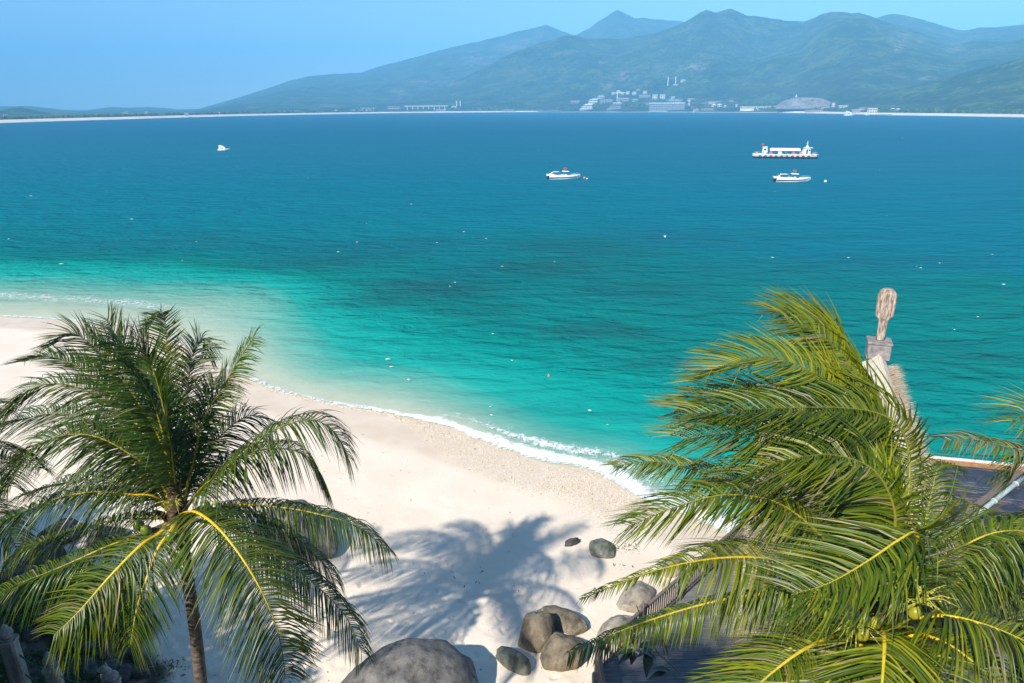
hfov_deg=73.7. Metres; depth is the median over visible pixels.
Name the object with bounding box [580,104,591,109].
apartment block
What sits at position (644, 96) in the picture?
villa
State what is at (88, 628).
rock
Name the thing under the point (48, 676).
stone post
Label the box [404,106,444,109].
viaduct
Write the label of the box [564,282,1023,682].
coconut palm
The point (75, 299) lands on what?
foam
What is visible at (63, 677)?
rope
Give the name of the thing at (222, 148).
cabin boat
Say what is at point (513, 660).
boulder
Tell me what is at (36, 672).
rock
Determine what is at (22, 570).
rock
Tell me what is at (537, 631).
boulder
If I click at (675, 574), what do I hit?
boulder
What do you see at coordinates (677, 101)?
hall
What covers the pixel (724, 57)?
mountain
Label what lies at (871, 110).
harbour house
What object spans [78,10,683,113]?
mountain
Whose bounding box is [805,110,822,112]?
beach hall
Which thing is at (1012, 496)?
annex building
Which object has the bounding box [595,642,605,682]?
railing
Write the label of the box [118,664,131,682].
rock
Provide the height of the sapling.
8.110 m
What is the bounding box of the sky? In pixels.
[0,0,1023,109]
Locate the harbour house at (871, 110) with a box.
[867,108,877,113]
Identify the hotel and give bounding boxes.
[649,103,684,111]
[740,106,775,110]
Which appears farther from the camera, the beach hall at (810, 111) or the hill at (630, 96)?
the hill at (630, 96)
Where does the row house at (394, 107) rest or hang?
on the shore
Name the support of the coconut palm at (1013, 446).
on the beach at (460, 513)
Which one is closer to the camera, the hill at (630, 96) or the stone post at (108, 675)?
the stone post at (108, 675)
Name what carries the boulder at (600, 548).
on the beach at (460, 513)
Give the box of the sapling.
[617,606,687,682]
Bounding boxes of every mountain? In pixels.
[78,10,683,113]
[371,9,967,111]
[732,58,1023,113]
[876,14,1023,91]
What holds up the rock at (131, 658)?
on the beach at (460, 513)
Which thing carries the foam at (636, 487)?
on the sea
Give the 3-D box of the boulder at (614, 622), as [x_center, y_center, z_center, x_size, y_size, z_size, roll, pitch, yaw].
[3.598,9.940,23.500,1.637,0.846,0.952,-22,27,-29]
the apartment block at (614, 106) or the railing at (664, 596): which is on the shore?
the apartment block at (614, 106)
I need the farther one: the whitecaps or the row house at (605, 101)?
the row house at (605, 101)
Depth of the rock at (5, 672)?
18.87 m
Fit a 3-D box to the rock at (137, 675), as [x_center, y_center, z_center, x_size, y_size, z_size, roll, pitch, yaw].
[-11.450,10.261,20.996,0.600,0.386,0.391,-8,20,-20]
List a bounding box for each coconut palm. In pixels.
[0,299,399,682]
[0,398,57,578]
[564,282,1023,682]
[926,380,1023,658]
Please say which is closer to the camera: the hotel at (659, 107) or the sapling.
the sapling
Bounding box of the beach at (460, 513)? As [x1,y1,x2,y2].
[0,295,735,682]
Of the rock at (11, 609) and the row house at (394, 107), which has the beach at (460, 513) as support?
the rock at (11, 609)
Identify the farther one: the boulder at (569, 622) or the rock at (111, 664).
the boulder at (569, 622)
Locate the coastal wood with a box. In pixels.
[0,100,1023,119]
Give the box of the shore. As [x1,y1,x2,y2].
[0,110,1023,122]
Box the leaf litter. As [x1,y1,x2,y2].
[126,439,639,681]
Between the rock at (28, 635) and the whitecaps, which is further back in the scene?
the whitecaps
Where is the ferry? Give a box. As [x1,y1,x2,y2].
[752,142,818,158]
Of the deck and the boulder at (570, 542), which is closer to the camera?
the deck
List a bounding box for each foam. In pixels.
[0,293,196,312]
[3,315,747,538]
[470,418,662,480]
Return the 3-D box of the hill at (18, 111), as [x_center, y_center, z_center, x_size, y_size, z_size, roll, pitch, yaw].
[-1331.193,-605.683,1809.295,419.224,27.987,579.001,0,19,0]
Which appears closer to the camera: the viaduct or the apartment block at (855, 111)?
the apartment block at (855, 111)
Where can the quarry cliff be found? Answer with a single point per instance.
(801, 103)
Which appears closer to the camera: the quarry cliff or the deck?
the deck
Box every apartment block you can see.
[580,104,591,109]
[588,99,597,103]
[607,103,620,111]
[852,110,860,113]
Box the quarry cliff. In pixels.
[776,97,830,108]
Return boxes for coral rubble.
[150,388,648,682]
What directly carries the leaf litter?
on the beach at (460, 513)
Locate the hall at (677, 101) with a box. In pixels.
[666,100,680,102]
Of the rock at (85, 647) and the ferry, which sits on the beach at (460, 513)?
the rock at (85, 647)
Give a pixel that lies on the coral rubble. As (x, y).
(367, 411)
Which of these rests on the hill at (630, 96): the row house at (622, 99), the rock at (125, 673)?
the row house at (622, 99)
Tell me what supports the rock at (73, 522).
on the beach at (460, 513)
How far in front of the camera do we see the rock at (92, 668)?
20.11 m
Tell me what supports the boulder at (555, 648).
on the beach at (460, 513)
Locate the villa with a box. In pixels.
[639,95,649,97]
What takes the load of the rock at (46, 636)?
on the beach at (460, 513)
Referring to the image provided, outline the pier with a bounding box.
[809,113,891,115]
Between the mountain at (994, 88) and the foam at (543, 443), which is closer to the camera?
the foam at (543, 443)
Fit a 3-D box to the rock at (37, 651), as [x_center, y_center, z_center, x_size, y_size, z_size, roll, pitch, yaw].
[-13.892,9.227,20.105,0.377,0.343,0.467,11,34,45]
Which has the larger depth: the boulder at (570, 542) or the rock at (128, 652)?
the boulder at (570, 542)
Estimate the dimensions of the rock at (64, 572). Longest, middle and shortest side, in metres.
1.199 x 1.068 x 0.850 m
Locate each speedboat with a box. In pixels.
[546,167,579,179]
[773,170,810,182]
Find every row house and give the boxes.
[388,106,399,108]
[600,100,612,103]
[617,98,628,102]
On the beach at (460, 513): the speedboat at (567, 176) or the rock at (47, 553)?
the rock at (47, 553)
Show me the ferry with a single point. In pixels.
(805, 153)
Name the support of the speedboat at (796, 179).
on the sea
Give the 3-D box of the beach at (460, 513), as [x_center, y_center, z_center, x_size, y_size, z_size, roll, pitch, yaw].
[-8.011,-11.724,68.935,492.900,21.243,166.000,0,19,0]
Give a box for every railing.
[594,519,747,674]
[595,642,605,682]
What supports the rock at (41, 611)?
on the beach at (460, 513)
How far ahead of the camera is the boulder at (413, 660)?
19.48 m
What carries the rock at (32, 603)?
on the beach at (460, 513)
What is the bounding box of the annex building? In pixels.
[925,456,1023,678]
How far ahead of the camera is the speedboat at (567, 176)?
174.96 m
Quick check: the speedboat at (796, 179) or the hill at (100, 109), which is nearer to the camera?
the speedboat at (796, 179)
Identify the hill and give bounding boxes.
[0,106,197,111]
[0,107,49,114]
[562,92,733,110]
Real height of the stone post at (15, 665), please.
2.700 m
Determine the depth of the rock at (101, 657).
20.98 m
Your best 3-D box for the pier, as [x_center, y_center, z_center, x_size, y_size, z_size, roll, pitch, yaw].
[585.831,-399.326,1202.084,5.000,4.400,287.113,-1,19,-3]
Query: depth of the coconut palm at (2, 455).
16.73 m
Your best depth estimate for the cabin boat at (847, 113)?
1089.17 m
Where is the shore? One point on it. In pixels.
(55, 114)
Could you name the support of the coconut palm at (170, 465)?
on the beach at (460, 513)
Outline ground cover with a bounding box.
[0,575,119,682]
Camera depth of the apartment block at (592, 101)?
2083.63 m
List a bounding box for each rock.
[0,565,41,582]
[0,663,29,681]
[1,604,18,615]
[19,541,66,565]
[20,641,26,654]
[22,628,39,643]
[27,600,47,610]
[29,605,69,626]
[29,647,47,659]
[29,667,43,680]
[36,517,87,544]
[40,622,63,637]
[59,561,90,582]
[62,670,76,678]
[66,626,76,640]
[71,641,92,655]
[77,657,97,680]
[86,621,102,634]
[87,525,127,549]
[97,655,104,661]
[97,659,125,675]
[98,631,141,660]
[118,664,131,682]
[129,652,144,663]
[130,668,149,679]
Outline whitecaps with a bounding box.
[60,223,992,424]
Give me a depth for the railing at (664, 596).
22.17 m
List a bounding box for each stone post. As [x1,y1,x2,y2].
[0,624,31,682]
[41,652,64,682]
[97,662,121,682]
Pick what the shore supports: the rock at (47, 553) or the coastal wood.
the coastal wood
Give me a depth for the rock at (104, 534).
27.54 m
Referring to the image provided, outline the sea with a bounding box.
[0,109,1023,523]
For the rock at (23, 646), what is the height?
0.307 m
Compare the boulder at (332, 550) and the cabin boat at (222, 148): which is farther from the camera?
the cabin boat at (222, 148)
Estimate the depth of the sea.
93.65 m
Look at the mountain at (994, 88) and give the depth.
1303.74 m
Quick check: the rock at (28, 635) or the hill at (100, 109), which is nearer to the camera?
the rock at (28, 635)
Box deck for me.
[592,544,1022,682]
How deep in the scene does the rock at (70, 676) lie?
19.68 m
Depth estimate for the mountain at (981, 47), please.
2267.78 m
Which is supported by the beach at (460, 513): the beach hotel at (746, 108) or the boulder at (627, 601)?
the boulder at (627, 601)
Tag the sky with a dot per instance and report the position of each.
(55, 54)
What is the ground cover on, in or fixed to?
on the beach at (460, 513)
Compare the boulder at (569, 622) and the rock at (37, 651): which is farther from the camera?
the boulder at (569, 622)
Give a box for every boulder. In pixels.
[255,499,337,561]
[341,638,477,682]
[495,646,530,675]
[517,611,554,653]
[537,605,587,635]
[540,632,585,671]
[564,537,579,546]
[589,538,615,558]
[596,615,632,644]
[616,581,654,612]
[657,558,681,577]
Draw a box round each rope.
[19,654,41,669]
[60,675,78,682]
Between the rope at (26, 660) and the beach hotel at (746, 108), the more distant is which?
the beach hotel at (746, 108)
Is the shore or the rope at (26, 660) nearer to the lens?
the rope at (26, 660)
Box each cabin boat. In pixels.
[218,145,228,150]
[844,111,853,115]
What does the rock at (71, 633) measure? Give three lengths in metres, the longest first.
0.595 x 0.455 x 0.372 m

